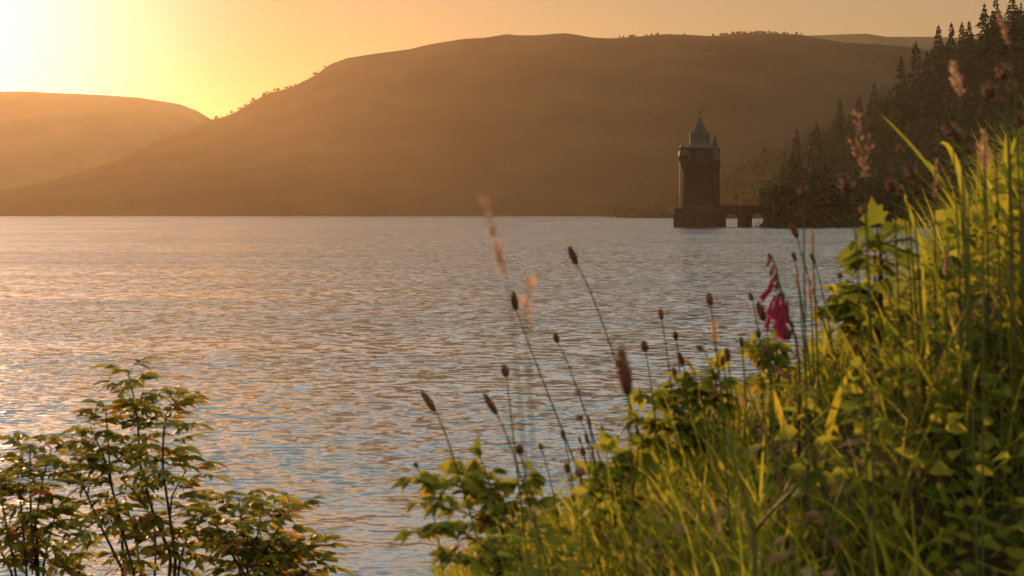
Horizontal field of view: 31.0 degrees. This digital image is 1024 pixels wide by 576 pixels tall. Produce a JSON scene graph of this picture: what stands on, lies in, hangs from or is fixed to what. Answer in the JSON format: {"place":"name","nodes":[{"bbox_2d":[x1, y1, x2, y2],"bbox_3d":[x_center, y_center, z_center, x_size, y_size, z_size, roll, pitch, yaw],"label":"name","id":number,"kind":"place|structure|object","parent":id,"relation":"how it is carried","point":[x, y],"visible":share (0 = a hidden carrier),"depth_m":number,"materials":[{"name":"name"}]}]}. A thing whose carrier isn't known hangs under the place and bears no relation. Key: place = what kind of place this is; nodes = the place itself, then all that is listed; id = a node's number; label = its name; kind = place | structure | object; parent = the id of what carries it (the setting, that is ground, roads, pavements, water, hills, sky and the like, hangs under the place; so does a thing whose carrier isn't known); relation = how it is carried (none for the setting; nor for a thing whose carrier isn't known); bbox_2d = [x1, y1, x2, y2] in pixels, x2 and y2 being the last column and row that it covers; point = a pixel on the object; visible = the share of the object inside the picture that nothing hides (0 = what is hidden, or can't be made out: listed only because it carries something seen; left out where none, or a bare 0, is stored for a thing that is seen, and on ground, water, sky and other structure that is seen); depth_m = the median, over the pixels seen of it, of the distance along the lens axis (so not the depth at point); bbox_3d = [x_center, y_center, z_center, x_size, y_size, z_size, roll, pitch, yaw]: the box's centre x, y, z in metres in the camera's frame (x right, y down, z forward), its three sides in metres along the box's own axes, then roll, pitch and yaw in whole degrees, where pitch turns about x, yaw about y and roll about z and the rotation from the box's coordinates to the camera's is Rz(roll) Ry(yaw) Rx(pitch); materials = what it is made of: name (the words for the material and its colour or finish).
{"place":"outdoors","nodes":[
{"label":"outdoors","id":0,"kind":"place"},
{"bbox_2d":[0,91,210,189],"bbox_3d":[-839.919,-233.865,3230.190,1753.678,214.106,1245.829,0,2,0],"label":"distant hill","id":1,"kind":"structure","parent":0,"point":[44,136],"depth_m":2996.68,"materials":[{"name":"plant"}]},
{"bbox_2d":[0,33,939,215],"bbox_3d":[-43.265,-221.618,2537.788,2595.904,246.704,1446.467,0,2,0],"label":"moorland hill","id":2,"kind":"structure","parent":0,"point":[563,124],"depth_m":2124.73,"materials":[{"name":"plant"}]},
{"bbox_2d":[215,30,801,118],"bbox_3d":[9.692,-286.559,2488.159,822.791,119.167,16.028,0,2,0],"label":"ridge trees","id":3,"kind":"object","parent":2,"relation":"on","point":[315,73],"visible":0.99,"depth_m":2485.48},
{"bbox_2d":[0,216,943,575],"bbox_3d":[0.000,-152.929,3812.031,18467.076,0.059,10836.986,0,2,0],"label":"lake water","id":4,"kind":"structure","parent":0,"point":[316,354],"depth_m":63.78,"materials":[{"name":"grey liquid"}]},
{"bbox_2d":[673,107,722,226],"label":"stone tower","id":5,"kind":"structure","parent":4,"relation":"in","point":[699,158],"depth_m":521.71,"materials":[{"name":"brown stone"}]},
{"bbox_2d":[720,205,791,226],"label":"arched bridge","id":6,"kind":"structure","parent":4,"relation":"in","point":[744,213],"depth_m":524.34,"materials":[{"name":"stone"}]},
{"bbox_2d":[0,0,1023,119],"label":"sky","id":7,"kind":"structure","parent":0,"point":[211,58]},
{"bbox_2d":[404,81,1023,575],"bbox_3d":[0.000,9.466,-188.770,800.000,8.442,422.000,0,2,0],"label":"bank","id":8,"kind":"structure","parent":0,"point":[989,560],"depth_m":1.97,"materials":[{"name":"plant"}]},
{"bbox_2d":[0,431,107,575],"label":"shrub","id":9,"kind":"object","parent":8,"relation":"on","point":[31,544],"visible":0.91,"depth_m":4.10,"materials":[{"name":"green plant"}]},
{"bbox_2d":[32,356,232,575],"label":"shrub","id":10,"kind":"object","parent":8,"relation":"on","point":[132,526],"visible":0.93,"depth_m":4.00,"materials":[{"name":"green plant"}]},
{"bbox_2d":[172,488,354,575],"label":"shrub","id":11,"kind":"object","parent":8,"relation":"on","point":[289,556],"visible":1,"depth_m":3.90,"materials":[{"name":"green plant"}]},
{"bbox_2d":[420,391,483,560],"bbox_3d":[-0.052,0.278,2.114,0.107,0.324,0.014,0,2,0],"label":"plantain","id":12,"kind":"object","parent":8,"relation":"on","point":[428,401],"visible":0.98,"depth_m":2.11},
{"bbox_2d":[393,519,527,575],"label":"bramble","id":13,"kind":"object","parent":8,"relation":"on","point":[446,528],"visible":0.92,"depth_m":2.06,"materials":[{"name":"green plant"}]},
{"bbox_2d":[390,434,547,559],"bbox_3d":[-0.065,0.300,2.250,0.208,0.241,0.175,-1,3,-27],"label":"bramble","id":14,"kind":"object","parent":8,"relation":"on","point":[474,475],"visible":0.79,"depth_m":2.22,"materials":[{"name":"green plant"}]},
{"bbox_2d":[478,195,533,575],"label":"flowering grass","id":15,"kind":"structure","parent":8,"relation":"on","point":[499,255],"depth_m":0.95,"materials":[{"name":"plant"}]},
{"bbox_2d":[500,364,528,570],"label":"plantain","id":16,"kind":"object","parent":8,"relation":"on","point":[504,370],"visible":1,"depth_m":2.11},
{"bbox_2d":[482,393,549,575],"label":"plantain","id":17,"kind":"object","parent":8,"relation":"on","point":[491,405],"visible":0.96,"depth_m":2.11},
{"bbox_2d":[519,273,539,575],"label":"flowering grass","id":18,"kind":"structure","parent":8,"relation":"on","point":[530,280],"depth_m":1.00,"materials":[{"name":"plant"}]},
{"bbox_2d":[513,444,548,568],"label":"plantain","id":19,"kind":"object","parent":8,"relation":"on","point":[519,449],"visible":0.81,"depth_m":2.26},
{"bbox_2d":[538,443,561,556],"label":"plantain","id":20,"kind":"object","parent":8,"relation":"on","point":[540,445],"visible":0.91,"depth_m":2.26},
{"bbox_2d":[511,291,615,564],"bbox_3d":[0.070,0.192,2.209,0.148,0.379,0.014,0,2,0],"label":"plantain","id":21,"kind":"object","parent":8,"relation":"on","point":[514,301],"visible":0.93,"depth_m":2.21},
{"bbox_2d":[559,430,581,548],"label":"plantain","id":22,"kind":"object","parent":8,"relation":"on","point":[562,436],"visible":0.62,"depth_m":2.26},
{"bbox_2d":[553,332,600,461],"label":"plantain","id":23,"kind":"object","parent":8,"relation":"on","point":[556,338],"visible":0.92,"depth_m":2.31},
{"bbox_2d":[575,467,584,557],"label":"plantain","id":24,"kind":"object","parent":8,"relation":"on","point":[579,472],"visible":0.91,"depth_m":2.11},
{"bbox_2d":[575,414,605,561],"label":"plantain","id":25,"kind":"object","parent":8,"relation":"on","point":[579,417],"visible":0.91,"depth_m":2.26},
{"bbox_2d":[567,245,659,498],"bbox_3d":[0.134,0.133,2.308,0.134,0.374,0.016,0,2,0],"label":"plantain","id":26,"kind":"object","parent":8,"relation":"on","point":[573,256],"visible":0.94,"depth_m":2.30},
{"bbox_2d":[573,429,667,572],"bbox_3d":[0.130,0.265,2.167,0.108,0.198,0.080,-2,3,-36],"label":"bramble","id":27,"kind":"object","parent":8,"relation":"on","point":[608,443],"visible":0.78,"depth_m":2.16,"materials":[{"name":"green plant"}]},
{"bbox_2d":[611,347,639,575],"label":"plantain","id":28,"kind":"object","parent":8,"relation":"on","point":[624,372],"visible":1,"depth_m":1.35,"materials":[{"name":"plant"}]},
{"bbox_2d":[640,340,666,516],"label":"plantain","id":29,"kind":"object","parent":8,"relation":"on","point":[644,347],"visible":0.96,"depth_m":2.21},
{"bbox_2d":[656,309,684,497],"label":"plantain","id":30,"kind":"object","parent":8,"relation":"on","point":[661,315],"visible":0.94,"depth_m":2.40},
{"bbox_2d":[620,349,740,503],"bbox_3d":[0.199,0.177,2.318,0.173,0.207,0.127,-1,2,-19],"label":"bramble","id":31,"kind":"object","parent":8,"relation":"on","point":[708,390],"visible":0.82,"depth_m":2.30,"materials":[{"name":"green plant"}]},
{"bbox_2d":[671,367,690,497],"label":"plantain","id":32,"kind":"object","parent":8,"relation":"on","point":[674,371],"visible":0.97,"depth_m":2.31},
{"bbox_2d":[677,352,692,447],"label":"plantain","id":33,"kind":"object","parent":8,"relation":"on","point":[681,359],"visible":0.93,"depth_m":2.31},
{"bbox_2d":[695,344,732,468],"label":"plantain","id":34,"kind":"object","parent":8,"relation":"on","point":[699,347],"visible":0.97,"depth_m":2.31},
{"bbox_2d":[705,293,726,434],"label":"plantain","id":35,"kind":"object","parent":8,"relation":"on","point":[709,299],"visible":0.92,"depth_m":2.30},
{"bbox_2d":[709,320,733,575],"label":"grass stalk","id":36,"kind":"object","parent":8,"relation":"on","point":[714,328],"depth_m":1.81,"materials":[{"name":"plant"}]},
{"bbox_2d":[430,144,1023,575],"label":"undergrowth","id":37,"kind":"object","parent":8,"relation":"on","point":[888,484],"visible":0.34,"depth_m":1.94,"materials":[{"name":"green plant"}]},
{"bbox_2d":[722,346,737,463],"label":"plantain","id":38,"kind":"object","parent":8,"relation":"on","point":[727,354],"visible":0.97,"depth_m":2.21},
{"bbox_2d":[738,336,748,443],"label":"plantain","id":39,"kind":"object","parent":8,"relation":"on","point":[741,340],"visible":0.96,"depth_m":2.31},
{"bbox_2d":[753,328,764,445],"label":"plantain","id":40,"kind":"object","parent":8,"relation":"on","point":[758,333],"visible":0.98,"depth_m":2.31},
{"bbox_2d":[748,291,771,436],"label":"plantain","id":41,"kind":"object","parent":8,"relation":"on","point":[750,297],"visible":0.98,"depth_m":2.31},
{"bbox_2d":[758,344,774,479],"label":"plantain","id":42,"kind":"object","parent":8,"relation":"on","point":[765,351],"visible":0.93,"depth_m":2.21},
{"bbox_2d":[754,300,779,510],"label":"plantain","id":43,"kind":"object","parent":8,"relation":"on","point":[760,310],"visible":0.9,"depth_m":2.10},
{"bbox_2d":[746,384,788,562],"bbox_3d":[0.264,0.191,1.909,0.045,0.186,0.005,0,2,0],"label":"dry stalk","id":44,"kind":"object","parent":8,"relation":"on","point":[784,505],"visible":0.79,"depth_m":1.91,"materials":[{"name":"brown plant"}]},
{"bbox_2d":[740,330,795,404],"bbox_3d":[0.328,0.107,2.368,0.074,0.106,0.094,0,2,0],"label":"bramble","id":45,"kind":"object","parent":8,"relation":"on","point":[751,349],"visible":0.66,"depth_m":2.36,"materials":[{"name":"green plant"}]},
{"bbox_2d":[726,427,810,575],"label":"forked stalk","id":46,"kind":"object","parent":8,"relation":"on","point":[753,530],"visible":1,"depth_m":1.73,"materials":[{"name":"plant"}]},
{"bbox_2d":[757,368,794,462],"bbox_3d":[0.319,0.166,2.210,0.052,0.140,0.003,0,2,0],"label":"grass blade","id":47,"kind":"object","parent":8,"relation":"on","point":[781,418],"depth_m":2.21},
{"bbox_2d":[758,253,800,506],"bbox_3d":[0.297,0.113,2.060,0.057,0.305,0.037,-2,3,-39],"label":"foxglove","id":48,"kind":"object","parent":8,"relation":"on","point":[777,311],"visible":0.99,"depth_m":2.05,"materials":[{"name":"pink plant"}]},
{"bbox_2d":[791,251,812,390],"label":"plantain","id":49,"kind":"object","parent":8,"relation":"on","point":[794,257],"visible":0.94,"depth_m":2.30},
{"bbox_2d":[794,275,810,453],"bbox_3d":[0.347,0.104,2.207,0.025,0.245,0.010,0,2,0],"label":"grass stalk","id":50,"kind":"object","parent":8,"relation":"on","point":[799,288],"depth_m":2.20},
{"bbox_2d":[797,183,809,557],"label":"plantain","id":51,"kind":"object","parent":8,"relation":"on","point":[802,191],"visible":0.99,"depth_m":1.90,"materials":[{"name":"plant"}]},
{"bbox_2d":[806,274,815,455],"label":"grass stalk","id":52,"kind":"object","parent":8,"relation":"on","point":[810,291],"depth_m":2.20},
{"bbox_2d":[789,223,840,370],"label":"plantain","id":53,"kind":"object","parent":8,"relation":"on","point":[794,231],"visible":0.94,"depth_m":2.30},
{"bbox_2d":[810,229,821,446],"bbox_3d":[0.363,0.072,2.205,0.019,0.289,0.008,0,2,0],"label":"grass stalk","id":54,"kind":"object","parent":8,"relation":"on","point":[812,244],"depth_m":2.20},
{"bbox_2d":[809,253,837,378],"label":"plantain","id":55,"kind":"object","parent":8,"relation":"on","point":[810,254],"visible":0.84,"depth_m":2.30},
{"bbox_2d":[817,301,831,406],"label":"grass blade","id":56,"kind":"object","parent":8,"relation":"on","point":[824,339],"depth_m":2.31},
{"bbox_2d":[815,369,852,492],"bbox_3d":[0.366,0.167,2.110,0.046,0.153,0.003,0,2,0],"label":"grass blade","id":57,"kind":"object","parent":8,"relation":"on","point":[830,422],"depth_m":2.11,"materials":[{"name":"plant"}]},
{"bbox_2d":[821,477,846,575],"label":"dry stalk","id":58,"kind":"object","parent":8,"relation":"on","point":[826,541],"visible":1,"depth_m":1.81,"materials":[{"name":"plant"}]},
{"bbox_2d":[808,268,885,375],"bbox_3d":[0.425,0.059,2.310,0.095,0.164,0.091,-2,3,-39],"label":"bramble","id":59,"kind":"object","parent":8,"relation":"on","point":[840,308],"visible":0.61,"depth_m":2.30,"materials":[{"name":"green plant"}]},
{"bbox_2d":[836,172,870,575],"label":"plantain","id":60,"kind":"object","parent":8,"relation":"on","point":[846,183],"visible":1,"depth_m":1.60,"materials":[{"name":"plant"}]},
{"bbox_2d":[848,109,876,575],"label":"flowering grass","id":61,"kind":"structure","parent":8,"relation":"on","point":[870,369],"depth_m":1.75,"materials":[{"name":"plant"}]},
{"bbox_2d":[858,204,877,436],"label":"plantain","id":62,"kind":"object","parent":8,"relation":"on","point":[862,209],"visible":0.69,"depth_m":2.10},
{"bbox_2d":[833,196,923,396],"bbox_3d":[0.434,0.015,2.207,0.110,0.252,0.116,0,2,0],"label":"maple sapling","id":63,"kind":"object","parent":8,"relation":"on","point":[876,214],"visible":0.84,"depth_m":2.20,"materials":[{"name":"green plant"}]},
{"bbox_2d":[863,382,913,458],"bbox_3d":[0.428,0.161,2.110,0.061,0.108,0.003,0,2,0],"label":"grass blade","id":64,"kind":"object","parent":8,"relation":"on","point":[890,387],"depth_m":2.11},
{"bbox_2d":[885,177,904,446],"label":"plantain","id":65,"kind":"object","parent":8,"relation":"on","point":[891,184],"visible":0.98,"depth_m":2.00,"materials":[{"name":"plant"}]},
{"bbox_2d":[897,186,916,394],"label":"plantain","id":66,"kind":"object","parent":8,"relation":"on","point":[901,191],"visible":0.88,"depth_m":2.10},
{"bbox_2d":[896,145,925,440],"bbox_3d":[0.432,0.011,2.002,0.039,0.333,0.011,0,2,0],"label":"plantain","id":67,"kind":"object","parent":8,"relation":"on","point":[899,150],"visible":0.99,"depth_m":2.00,"materials":[{"name":"plant"}]},
{"bbox_2d":[902,162,928,438],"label":"plantain","id":68,"kind":"object","parent":8,"relation":"on","point":[910,170],"visible":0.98,"depth_m":2.00,"materials":[{"name":"plant"}]},
{"bbox_2d":[901,184,936,288],"bbox_3d":[0.540,-0.037,2.402,0.071,0.195,0.002,0,2,0],"label":"grass blade","id":69,"kind":"object","parent":8,"relation":"on","point":[922,249],"depth_m":2.40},
{"bbox_2d":[932,159,937,435],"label":"flowering grass","id":70,"kind":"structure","parent":8,"relation":"on","point":[935,192],"depth_m":2.00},
{"bbox_2d":[883,116,994,266],"bbox_3d":[0.533,-0.115,2.298,0.156,0.206,0.002,0,2,0],"label":"grass blade","id":71,"kind":"object","parent":8,"relation":"on","point":[918,154],"depth_m":2.30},
{"bbox_2d":[943,249,950,496],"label":"grass stalk","id":72,"kind":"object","parent":8,"relation":"on","point":[947,260],"depth_m":1.90,"materials":[{"name":"plant"}]},
{"bbox_2d":[941,121,966,493],"bbox_3d":[0.455,0.023,1.903,0.030,0.390,0.015,0,2,0],"label":"plantain","id":73,"kind":"object","parent":8,"relation":"on","point":[949,129],"visible":0.98,"depth_m":1.90,"materials":[{"name":"plant"}]},
{"bbox_2d":[928,162,986,273],"bbox_3d":[0.557,-0.081,2.300,0.083,0.157,0.002,0,2,0],"label":"grass blade","id":74,"kind":"object","parent":8,"relation":"on","point":[952,202],"depth_m":2.30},
{"bbox_2d":[941,141,978,291],"bbox_3d":[0.558,-0.086,2.300,0.054,0.192,0.003,0,2,0],"label":"grass blade","id":75,"kind":"object","parent":8,"relation":"on","point":[957,165],"depth_m":2.30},
{"bbox_2d":[946,169,974,412],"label":"plantain","id":76,"kind":"object","parent":8,"relation":"on","point":[950,173],"visible":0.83,"depth_m":2.00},
{"bbox_2d":[952,127,971,492],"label":"plantain","id":77,"kind":"object","parent":8,"relation":"on","point":[957,135],"visible":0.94,"depth_m":1.90,"materials":[{"name":"plant"}]},
{"bbox_2d":[949,61,978,575],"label":"flowering grass","id":78,"kind":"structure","parent":8,"relation":"on","point":[956,82],"depth_m":1.60,"materials":[{"name":"plant"}]},
{"bbox_2d":[964,144,971,492],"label":"plantain","id":79,"kind":"object","parent":8,"relation":"on","point":[967,150],"visible":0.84,"depth_m":1.90,"materials":[{"name":"plant"}]},
{"bbox_2d":[976,129,992,575],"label":"flowering grass","id":80,"kind":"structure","parent":8,"relation":"on","point":[984,154],"depth_m":1.60,"materials":[{"name":"plant"}]},
{"bbox_2d":[979,106,990,392],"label":"plantain","id":81,"kind":"object","parent":8,"relation":"on","point":[981,118],"visible":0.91,"depth_m":2.00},
{"bbox_2d":[980,80,1004,565],"bbox_3d":[0.468,0.042,1.805,0.028,0.489,0.016,-1,3,-19],"label":"plantain","id":82,"kind":"object","parent":8,"relation":"on","point":[989,91],"visible":1,"depth_m":1.80,"materials":[{"name":"plant"}]},
{"bbox_2d":[982,172,1008,251],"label":"grass blade","id":83,"kind":"object","parent":8,"relation":"on","point":[989,185],"depth_m":2.30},
{"bbox_2d":[995,135,1007,281],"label":"grass blade","id":84,"kind":"object","parent":8,"relation":"on","point":[1003,203],"depth_m":2.20,"materials":[{"name":"plant"}]},
{"bbox_2d":[986,131,1019,265],"bbox_3d":[0.606,-0.094,2.299,0.048,0.204,0.002,0,2,0],"label":"grass blade","id":85,"kind":"object","parent":8,"relation":"on","point":[995,205],"depth_m":2.30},
{"bbox_2d":[995,94,1013,546],"bbox_3d":[0.480,0.045,1.803,0.023,0.467,0.010,0,2,0],"label":"plantain","id":86,"kind":"object","parent":8,"relation":"on","point":[1000,100],"visible":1,"depth_m":1.80,"materials":[{"name":"plant"}]},
{"bbox_2d":[993,63,1020,547],"bbox_3d":[0.482,0.025,1.800,0.032,0.490,0.020,1,3,22],"label":"plantain","id":87,"kind":"object","parent":8,"relation":"on","point":[1002,69],"visible":0.94,"depth_m":1.80,"materials":[{"name":"plant"}]},
{"bbox_2d":[996,11,1023,275],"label":"flowering grass","id":88,"kind":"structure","parent":8,"relation":"on","point":[1004,29],"depth_m":1.70,"materials":[{"name":"plant"}]},
{"bbox_2d":[1007,80,1023,392],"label":"plantain","id":89,"kind":"object","parent":8,"relation":"on","point":[1009,85],"visible":0.74,"depth_m":1.90,"materials":[{"name":"plant"}]},
{"bbox_2d":[1013,113,1023,231],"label":"plantain","id":90,"kind":"object","parent":8,"relation":"on","point":[1020,119],"visible":0.85,"depth_m":1.90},
{"bbox_2d":[602,112,858,218],"bbox_3d":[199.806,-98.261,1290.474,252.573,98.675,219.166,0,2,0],"label":"shore wood","id":91,"kind":"object","parent":0,"point":[660,208],"visible":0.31,"depth_m":1317.55,"materials":[{"name":"green plant"}]},
{"bbox_2d":[811,34,977,53],"bbox_3d":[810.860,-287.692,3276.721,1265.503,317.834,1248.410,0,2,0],"label":"distant hill","id":92,"kind":"structure","parent":0,"point":[925,43],"depth_m":3215.77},
{"bbox_2d":[775,53,1023,227],"bbox_3d":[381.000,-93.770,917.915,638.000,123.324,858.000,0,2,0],"label":"hillside","id":93,"kind":"structure","parent":0,"point":[974,86],"depth_m":709.30,"materials":[{"name":"plant"}]},
{"bbox_2d":[758,183,786,219],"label":"rounded tree","id":94,"kind":"object","parent":93,"relation":"on","point":[776,198],"visible":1,"depth_m":513.25,"materials":[{"name":"green plant"}]},
{"bbox_2d":[768,163,808,212],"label":"rounded tree","id":95,"kind":"object","parent":93,"relation":"on","point":[793,183],"visible":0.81,"depth_m":513.61,"materials":[{"name":"green plant"}]},
{"bbox_2d":[786,129,805,180],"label":"spruce tree","id":96,"kind":"object","parent":93,"relation":"on","point":[797,146],"visible":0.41,"depth_m":637.68,"materials":[{"name":"green plant"}]},
{"bbox_2d":[783,156,827,211],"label":"rounded tree","id":97,"kind":"object","parent":93,"relation":"on","point":[812,180],"visible":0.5,"depth_m":526.61,"materials":[{"name":"green plant"}]},
{"bbox_2d":[807,119,824,168],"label":"spruce tree","id":98,"kind":"object","parent":93,"relation":"on","point":[816,138],"visible":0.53,"depth_m":687.87,"materials":[{"name":"green plant"}]},
{"bbox_2d":[828,100,855,150],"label":"spruce tree","id":99,"kind":"object","parent":93,"relation":"on","point":[837,129],"visible":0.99,"depth_m":697.50,"materials":[{"name":"green plant"}]},
{"bbox_2d":[845,95,870,161],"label":"spruce tree","id":100,"kind":"object","parent":93,"relation":"on","point":[863,131],"visible":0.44,"depth_m":736.98,"materials":[{"name":"green plant"}]},
{"bbox_2d":[864,83,883,144],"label":"spruce tree","id":101,"kind":"object","parent":93,"relation":"on","point":[873,111],"visible":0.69,"depth_m":756.82,"materials":[{"name":"green plant"}]},
{"bbox_2d":[750,3,1023,227],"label":"conifer wood","id":102,"kind":"object","parent":93,"relation":"on","point":[829,202],"visible":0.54,"depth_m":648.38,"materials":[{"name":"plant"}]},
{"bbox_2d":[885,56,917,121],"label":"spruce tree","id":103,"kind":"object","parent":93,"relation":"on","point":[897,93],"visible":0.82,"depth_m":766.42,"materials":[{"name":"green plant"}]},
{"bbox_2d":[904,41,929,114],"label":"spruce tree","id":104,"kind":"object","parent":93,"relation":"on","point":[914,65],"visible":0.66,"depth_m":776.21,"materials":[{"name":"green plant"}]},
{"bbox_2d":[919,51,932,91],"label":"spruce tree","id":105,"kind":"object","parent":93,"relation":"on","point":[925,73],"visible":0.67,"depth_m":780.87,"materials":[{"name":"green plant"}]},
{"bbox_2d":[927,24,951,84],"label":"spruce tree","id":106,"kind":"object","parent":93,"relation":"on","point":[939,47],"visible":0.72,"depth_m":785.74,"materials":[{"name":"green plant"}]},
{"bbox_2d":[944,22,961,68],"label":"spruce tree","id":107,"kind":"object","parent":93,"relation":"on","point":[950,41],"visible":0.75,"depth_m":790.46,"materials":[{"name":"green plant"}]},
{"bbox_2d":[953,23,968,70],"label":"spruce tree","id":108,"kind":"object","parent":93,"relation":"on","point":[961,31],"visible":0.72,"depth_m":790.54,"materials":[{"name":"green plant"}]},
{"bbox_2d":[960,22,974,65],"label":"spruce tree","id":109,"kind":"object","parent":93,"relation":"on","point":[970,35],"visible":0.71,"depth_m":790.49,"materials":[{"name":"green plant"}]},
{"bbox_2d":[966,2,993,60],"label":"spruce tree","id":110,"kind":"object","parent":93,"relation":"on","point":[979,52],"visible":0.83,"depth_m":696.43,"materials":[{"name":"green plant"}]},
{"bbox_2d":[978,0,1006,55],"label":"spruce tree","id":111,"kind":"object","parent":93,"relation":"on","point":[991,44],"visible":0.77,"depth_m":686.07,"materials":[{"name":"green plant"}]},
{"bbox_2d":[993,0,1023,56],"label":"spruce tree","id":112,"kind":"object","parent":93,"relation":"on","point":[1016,28],"visible":0.94,"depth_m":675.84,"materials":[{"name":"green plant"}]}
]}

